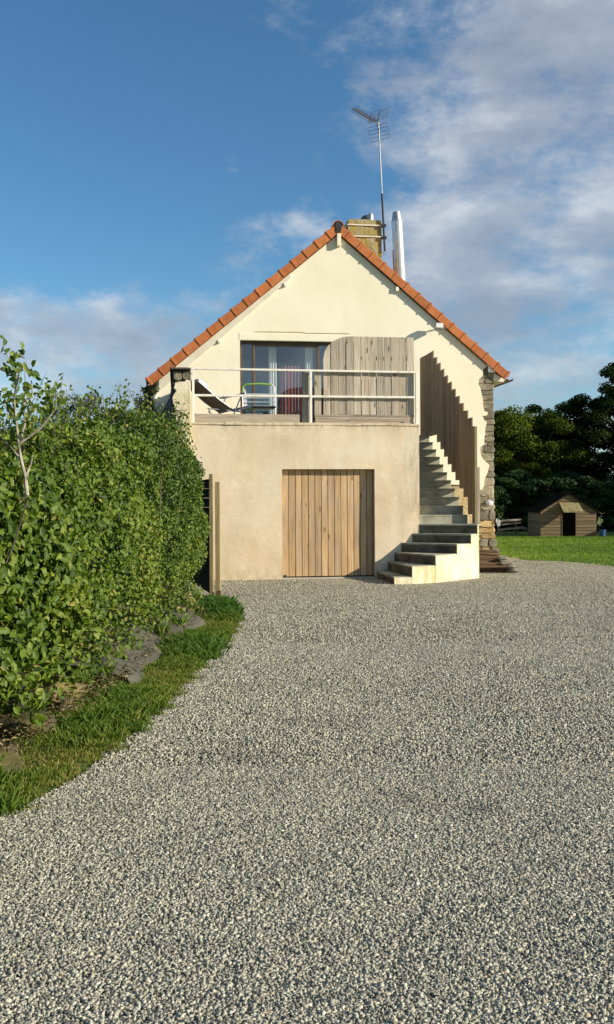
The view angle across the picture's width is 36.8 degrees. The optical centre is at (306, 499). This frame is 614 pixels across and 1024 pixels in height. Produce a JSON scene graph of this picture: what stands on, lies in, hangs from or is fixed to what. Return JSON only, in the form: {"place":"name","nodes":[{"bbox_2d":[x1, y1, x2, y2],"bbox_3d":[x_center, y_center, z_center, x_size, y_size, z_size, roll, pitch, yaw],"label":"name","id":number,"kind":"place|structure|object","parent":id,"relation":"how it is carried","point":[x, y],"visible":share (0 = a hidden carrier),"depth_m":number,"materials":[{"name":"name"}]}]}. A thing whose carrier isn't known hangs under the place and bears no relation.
{"place":"outdoors","nodes":[
{"label":"outdoors","id":0,"kind":"place"},
{"bbox_2d":[0,594,248,816],"bbox_3d":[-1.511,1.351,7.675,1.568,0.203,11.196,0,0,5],"label":"verge grass","id":1,"kind":"structure","parent":0,"point":[126,706],"depth_m":6.15,"materials":[{"name":"green plant"}]},
{"bbox_2d":[0,335,66,502],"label":"young tree","id":2,"kind":"object","parent":1,"relation":"on","point":[18,367],"visible":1,"depth_m":5.86,"materials":[{"name":"green plant"}]},
{"bbox_2d":[0,668,97,754],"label":"hedge bank","id":3,"kind":"structure","parent":1,"relation":"on","point":[20,745],"depth_m":5.51,"materials":[{"name":"soil"}]},
{"bbox_2d":[0,746,22,773],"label":"rock","id":4,"kind":"object","parent":3,"relation":"on","point":[11,758],"visible":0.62,"depth_m":4.97,"materials":[{"name":"beige stone"}]},
{"bbox_2d":[0,710,56,738],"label":"rock","id":5,"kind":"object","parent":3,"relation":"on","point":[17,729],"visible":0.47,"depth_m":5.55,"materials":[{"name":"grey stone"}]},
{"bbox_2d":[28,678,88,701],"bbox_3d":[-1.802,1.373,6.643,0.425,0.202,0.451,0,0,-34],"label":"rock","id":6,"kind":"object","parent":3,"relation":"on","point":[63,685],"visible":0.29,"depth_m":6.52,"materials":[{"name":"beige stone"}]},
{"bbox_2d":[0,592,199,718],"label":"weeds","id":7,"kind":"object","parent":3,"relation":"on","point":[155,628],"visible":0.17,"depth_m":8.03,"materials":[{"name":"green plant"}]},
{"bbox_2d":[0,598,205,757],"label":"leaf litter","id":8,"kind":"object","parent":3,"relation":"on","point":[62,706],"visible":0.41,"depth_m":6.22,"materials":[{"name":"brown plant"}]},
{"bbox_2d":[85,672,123,686],"bbox_3d":[-1.613,1.394,7.265,0.333,0.176,0.440,0,0,-23],"label":"rock","id":9,"kind":"object","parent":3,"relation":"on","point":[104,680],"visible":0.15,"depth_m":7.08,"materials":[{"name":"grey stone"}]},
{"bbox_2d":[0,372,210,776],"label":"hedge","id":10,"kind":"object","parent":3,"relation":"on","point":[58,598],"visible":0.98,"depth_m":7.92,"materials":[{"name":"green plant"}]},
{"bbox_2d":[178,592,195,606],"bbox_3d":[-1.594,1.330,12.210,0.272,0.250,0.215,0,0,0],"label":"rock","id":11,"kind":"object","parent":3,"relation":"on","point":[188,597],"visible":0.19,"depth_m":12.13,"materials":[{"name":"beige stone"}]},
{"bbox_2d":[55,698,81,712],"bbox_3d":[-1.625,1.417,6.252,0.175,0.149,0.284,0,0,-25],"label":"rock","id":12,"kind":"object","parent":1,"relation":"on","point":[66,706],"visible":0.34,"depth_m":6.18,"materials":[{"name":"stone"}]},
{"bbox_2d":[59,604,205,683],"bbox_3d":[-1.672,1.357,9.400,1.042,0.232,4.600,0,0,0],"label":"weed membrane","id":13,"kind":"object","parent":1,"relation":"on","point":[135,676],"visible":0.28,"depth_m":8.20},
{"bbox_2d":[0,0,613,501],"label":"sky","id":14,"kind":"structure","parent":0,"point":[161,161],"materials":[{"name":"blue"}]},
{"bbox_2d":[0,555,613,1023],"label":"gravel driveway","id":15,"kind":"structure","parent":0,"point":[520,595],"depth_m":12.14,"materials":[{"name":"grey gravel"}]},
{"bbox_2d":[377,435,480,583],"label":"staircase","id":16,"kind":"structure","parent":15,"relation":"on","point":[443,546],"depth_m":16.94,"materials":[{"name":"concrete"}]},
{"bbox_2d":[420,351,479,523],"bbox_3d":[2.906,-1.397,19.164,0.109,3.683,3.884,0,0,-8],"label":"stair fence","id":17,"kind":"object","parent":16,"relation":"on","point":[446,420],"visible":0.92,"depth_m":18.71,"materials":[{"name":"brown wood"}]},
{"bbox_2d":[479,570,506,571],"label":"old board","id":18,"kind":"object","parent":15,"relation":"on","point":[492,570],"visible":0.4,"depth_m":18.07,"materials":[{"name":"brown wood"}]},
{"bbox_2d":[479,568,507,569],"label":"old board","id":19,"kind":"object","parent":18,"relation":"on","point":[493,569],"visible":0.36,"depth_m":18.08,"materials":[{"name":"brown wood"}]},
{"bbox_2d":[479,565,508,567],"bbox_3d":[3.612,1.291,18.084,0.630,0.051,0.280,0,0,-8],"label":"old board","id":20,"kind":"object","parent":19,"relation":"on","point":[492,566],"visible":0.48,"depth_m":17.96,"materials":[{"name":"brown wood"}]},
{"bbox_2d":[479,562,511,564],"bbox_3d":[3.653,1.239,18.112,0.680,0.040,0.239,0,0,-8],"label":"old board","id":21,"kind":"object","parent":20,"relation":"on","point":[488,563],"visible":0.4,"depth_m":18.01,"materials":[{"name":"brown wood"}]},
{"bbox_2d":[479,560,499,561],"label":"old board","id":22,"kind":"object","parent":21,"relation":"on","point":[487,561],"visible":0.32,"depth_m":18.07,"materials":[{"name":"brown wood"}]},
{"bbox_2d":[479,557,500,560],"bbox_3d":[3.531,1.159,18.186,0.500,0.075,0.258,0,0,-8],"label":"old board","id":23,"kind":"object","parent":22,"relation":"on","point":[493,559],"visible":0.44,"depth_m":18.08,"materials":[{"name":"brown wood"}]},
{"bbox_2d":[479,554,499,558],"bbox_3d":[3.509,1.106,18.203,0.500,0.090,0.298,0,0,-8],"label":"old board","id":24,"kind":"object","parent":23,"relation":"on","point":[488,556],"visible":0.54,"depth_m":18.07,"materials":[{"name":"brown wood"}]},
{"bbox_2d":[479,552,498,555],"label":"old board","id":25,"kind":"object","parent":24,"relation":"on","point":[488,553],"visible":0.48,"depth_m":18.06,"materials":[{"name":"brown wood"}]},
{"bbox_2d":[479,549,497,552],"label":"old board","id":26,"kind":"object","parent":25,"relation":"on","point":[486,550],"visible":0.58,"depth_m":18.07,"materials":[{"name":"brown wood"}]},
{"bbox_2d":[499,561,510,564],"bbox_3d":[3.876,1.229,18.079,0.319,0.090,0.214,0,0,-29],"label":"flat stone","id":27,"kind":"object","parent":21,"relation":"on","point":[503,562],"visible":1,"depth_m":17.99,"materials":[{"name":"grey stone"}]},
{"bbox_2d":[497,557,508,559],"bbox_3d":[3.823,1.146,18.040,0.240,0.071,0.194,0,0,-8],"label":"flat stone","id":28,"kind":"object","parent":27,"relation":"on","point":[502,558],"visible":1,"depth_m":17.98,"materials":[{"name":"grey stone"}]},
{"bbox_2d":[507,568,518,572],"bbox_3d":[4.021,1.379,18.052,0.253,0.100,0.240,0,0,12],"label":"flat stone","id":29,"kind":"object","parent":15,"relation":"on","point":[513,570],"visible":0.98,"depth_m":17.98,"materials":[{"name":"grey stone"}]},
{"bbox_2d":[506,564,517,568],"bbox_3d":[3.986,1.298,18.075,0.283,0.104,0.224,0,0,-44],"label":"flat stone","id":30,"kind":"object","parent":29,"relation":"on","point":[510,566],"visible":0.98,"depth_m":18.01,"materials":[{"name":"grey stone"}]},
{"bbox_2d":[9,512,613,817],"bbox_3d":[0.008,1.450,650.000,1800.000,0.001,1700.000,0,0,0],"label":"ground","id":31,"kind":"structure","parent":0,"point":[523,531],"depth_m":21.71,"materials":[{"name":"green plant"}]},
{"bbox_2d":[39,393,113,447],"bbox_3d":[-4.088,-0.208,16.215,1.872,3.389,1.313,0,0,0],"label":"bush","id":32,"kind":"object","parent":31,"relation":"on","point":[71,407],"visible":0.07,"depth_m":16.13,"materials":[{"name":"green plant"}]},
{"bbox_2d":[134,393,153,498],"bbox_3d":[-3.606,-0.457,20.548,0.477,3.853,0.702,0,0,-8],"label":"climbing plant","id":33,"kind":"object","parent":31,"relation":"on","point":[140,403],"visible":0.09,"depth_m":20.40,"materials":[{"name":"green plant"}]},
{"bbox_2d":[161,367,190,580],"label":"wing wall","id":34,"kind":"structure","parent":31,"relation":"on","point":[180,392],"depth_m":16.55,"materials":[{"name":"paint"}]},
{"bbox_2d":[182,474,220,594],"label":"wooden gate","id":35,"kind":"structure","parent":31,"relation":"on","point":[205,577],"depth_m":13.30,"materials":[{"name":"brown wood"}]},
{"bbox_2d":[141,211,513,579],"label":"house","id":36,"kind":"structure","parent":31,"relation":"on","point":[313,500],"depth_m":20.35,"materials":[{"name":"paint"}]},
{"bbox_2d":[191,379,253,415],"bbox_3d":[-1.684,-1.814,17.741,1.240,0.916,0.630,0,0,-37],"label":"recliner","id":37,"kind":"object","parent":36,"relation":"on","point":[218,405],"visible":0.69,"depth_m":17.57,"materials":[{"name":"fabric"}]},
{"bbox_2d":[195,414,299,422],"bbox_3d":[-1.082,-1.488,16.888,1.930,0.163,0.035,0,0,-8],"label":"edge board","id":38,"kind":"object","parent":36,"relation":"on","point":[250,418],"visible":0.94,"depth_m":16.87,"materials":[{"name":"grey wood"}]},
{"bbox_2d":[242,383,277,413],"bbox_3d":[-0.926,-1.840,18.189,0.698,0.963,0.548,0,0,-8],"label":"folding chair","id":39,"kind":"object","parent":36,"relation":"on","point":[263,408],"visible":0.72,"depth_m":18.27,"materials":[{"name":"plastic"}]},
{"bbox_2d":[243,389,246,405],"bbox_3d":[-1.221,-2.034,18.326,0.080,0.380,0.040,0,0,-8],"label":"cloth","id":40,"kind":"object","parent":39,"relation":"hanging from","point":[245,402],"visible":0.71,"depth_m":18.32,"materials":[{"name":"white fabric"}]},
{"bbox_2d":[268,347,276,413],"bbox_3d":[-0.789,-2.496,21.197,0.180,2.100,0.056,0,0,-8],"label":"curtain","id":41,"kind":"object","parent":36,"relation":"hanging from","point":[272,365],"visible":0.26,"depth_m":21.20,"materials":[{"name":"white fabric"}]},
{"bbox_2d":[280,366,301,422],"bbox_3d":[-0.370,-2.273,21.316,0.520,1.650,0.066,0,0,-8],"label":"curtain","id":42,"kind":"object","parent":36,"relation":"hanging from","point":[290,382],"visible":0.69,"depth_m":21.31,"materials":[{"name":"fabric"}]},
{"bbox_2d":[172,367,417,423],"bbox_3d":[-0.180,-1.894,16.935,4.557,1.010,0.073,0,0,-8],"label":"railing","id":43,"kind":"object","parent":36,"relation":"on","point":[310,395],"visible":1,"depth_m":16.95,"materials":[{"name":"metal"}]},
{"bbox_2d":[323,336,413,414],"bbox_3d":[1.153,-2.301,17.201,1.720,1.470,0.061,0,0,-8],"label":"wooden screen","id":44,"kind":"object","parent":43,"relation":"attached to","point":[398,352],"visible":1,"depth_m":17.17,"materials":[{"name":"grey wood"}]},
{"bbox_2d":[240,341,353,421],"bbox_3d":[-0.206,-2.484,20.978,2.645,2.190,0.110,0,0,-8],"label":"patio door","id":45,"kind":"structure","parent":36,"relation":"in","point":[254,343],"depth_m":20.83,"materials":[{"name":"glass"}]},
{"bbox_2d":[302,372,308,422],"bbox_3d":[-0.021,-1.880,17.015,0.140,0.940,0.020,0,0,-8],"label":"upright board","id":46,"kind":"object","parent":36,"relation":"on","point":[305,400],"visible":1,"depth_m":17.00,"materials":[{"name":"grey wood"}]},
{"bbox_2d":[305,347,312,422],"bbox_3d":[0.043,-2.500,21.314,0.180,2.100,0.056,0,0,-8],"label":"curtain","id":47,"kind":"object","parent":36,"relation":"hanging from","point":[308,358],"visible":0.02,"depth_m":21.31,"materials":[{"name":"white fabric"}]},
{"bbox_2d":[314,373,320,416],"bbox_3d":[0.200,-1.881,17.046,0.125,0.940,0.020,0,0,-8],"label":"upright board","id":48,"kind":"object","parent":36,"relation":"on","point":[317,391],"visible":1,"depth_m":17.04,"materials":[{"name":"grey wood"}]},
{"bbox_2d":[282,469,372,577],"bbox_3d":[0.387,0.440,17.098,1.720,2.015,0.072,0,0,-8],"label":"garage door","id":49,"kind":"structure","parent":36,"relation":"in","point":[327,514],"depth_m":17.07,"materials":[{"name":"brown wood"}]},
{"bbox_2d":[315,415,413,423],"bbox_3d":[1.074,-1.496,17.147,1.875,0.161,0.020,0,0,-8],"label":"slatted board","id":50,"kind":"object","parent":36,"relation":"on","point":[388,419],"visible":1,"depth_m":17.14,"materials":[{"name":"grey wood"}]},
{"bbox_2d":[351,106,389,254],"bbox_3d":[1.450,-7.633,21.785,0.549,3.517,1.241,0,0,36],"label":"tv aerial","id":51,"kind":"object","parent":36,"relation":"attached to","point":[383,225],"visible":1,"depth_m":22.15,"materials":[{"name":"black metal"}]},
{"bbox_2d":[434,323,445,329],"bbox_3d":[3.029,-3.974,21.120,0.221,0.141,0.407,0,0,18],"label":"floodlight","id":52,"kind":"object","parent":36,"relation":"attached to","point":[440,326],"visible":1,"depth_m":20.98,"materials":[{"name":"plastic"}]},
{"bbox_2d":[494,488,513,523],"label":"evergreen bush","id":53,"kind":"object","parent":31,"relation":"on","point":[499,510],"visible":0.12,"depth_m":40.92,"materials":[{"name":"green plant"}]},
{"bbox_2d":[495,519,520,533],"bbox_3d":[8.280,1.093,38.041,0.956,0.627,0.531,0,0,-3],"label":"bench plank","id":54,"kind":"object","parent":31,"relation":"on","point":[515,520],"visible":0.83,"depth_m":37.98,"materials":[{"name":"grey wood"}]},
{"bbox_2d":[496,522,520,528],"bbox_3d":[8.305,1.158,38.061,0.906,0.497,0.532,0,0,-3],"label":"bench plank","id":55,"kind":"object","parent":31,"relation":"on","point":[509,523],"visible":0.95,"depth_m":37.81,"materials":[{"name":"grey wood"}]},
{"bbox_2d":[494,475,526,530],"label":"evergreen bush","id":56,"kind":"object","parent":31,"relation":"on","point":[508,484],"visible":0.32,"depth_m":41.71,"materials":[{"name":"green plant"}]},
{"bbox_2d":[499,527,521,533],"bbox_3d":[8.336,1.258,38.041,0.906,0.297,0.532,0,0,-3],"label":"bench plank","id":57,"kind":"object","parent":31,"relation":"on","point":[516,528],"visible":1,"depth_m":37.80,"materials":[{"name":"grey wood"}]},
{"bbox_2d":[501,469,545,529],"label":"evergreen bush","id":58,"kind":"object","parent":31,"relation":"on","point":[520,476],"visible":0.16,"depth_m":42.36,"materials":[{"name":"green plant"}]},
{"bbox_2d":[493,404,601,525],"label":"broadleaf tree","id":59,"kind":"object","parent":31,"relation":"on","point":[526,447],"visible":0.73,"depth_m":45.76,"materials":[{"name":"green plant"}]},
{"bbox_2d":[513,477,588,526],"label":"evergreen bush","id":60,"kind":"object","parent":31,"relation":"on","point":[533,489],"visible":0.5,"depth_m":41.19,"materials":[{"name":"green plant"}]},
{"bbox_2d":[526,493,598,536],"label":"shed","id":61,"kind":"structure","parent":31,"relation":"on","point":[558,514],"depth_m":35.00,"materials":[{"name":"brown wood"}]},
{"bbox_2d":[542,470,596,515],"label":"evergreen bush","id":62,"kind":"object","parent":31,"relation":"on","point":[570,477],"visible":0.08,"depth_m":42.24,"materials":[{"name":"green plant"}]},
{"bbox_2d":[540,400,610,496],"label":"broadleaf tree","id":63,"kind":"object","parent":31,"relation":"on","point":[562,407],"visible":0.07,"depth_m":48.80,"materials":[{"name":"green plant"}]},
{"bbox_2d":[561,362,613,480],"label":"broadleaf tree","id":64,"kind":"object","parent":31,"relation":"on","point":[600,409],"visible":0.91,"depth_m":45.93,"materials":[{"name":"green plant"}]},
{"bbox_2d":[570,476,613,530],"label":"evergreen bush","id":65,"kind":"object","parent":31,"relation":"on","point":[602,502],"visible":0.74,"depth_m":40.62,"materials":[{"name":"green plant"}]},
{"bbox_2d":[599,530,605,536],"bbox_3d":[11.167,1.259,34.900,0.264,0.265,0.264,0,0,0],"label":"bucket","id":66,"kind":"object","parent":31,"relation":"on","point":[602,532],"visible":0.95,"depth_m":34.81,"materials":[{"name":"blue plastic"}]},
{"bbox_2d":[494,535,613,565],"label":"lawn grass","id":67,"kind":"structure","parent":0,"point":[550,545],"depth_m":26.71,"materials":[{"name":"green plant"}]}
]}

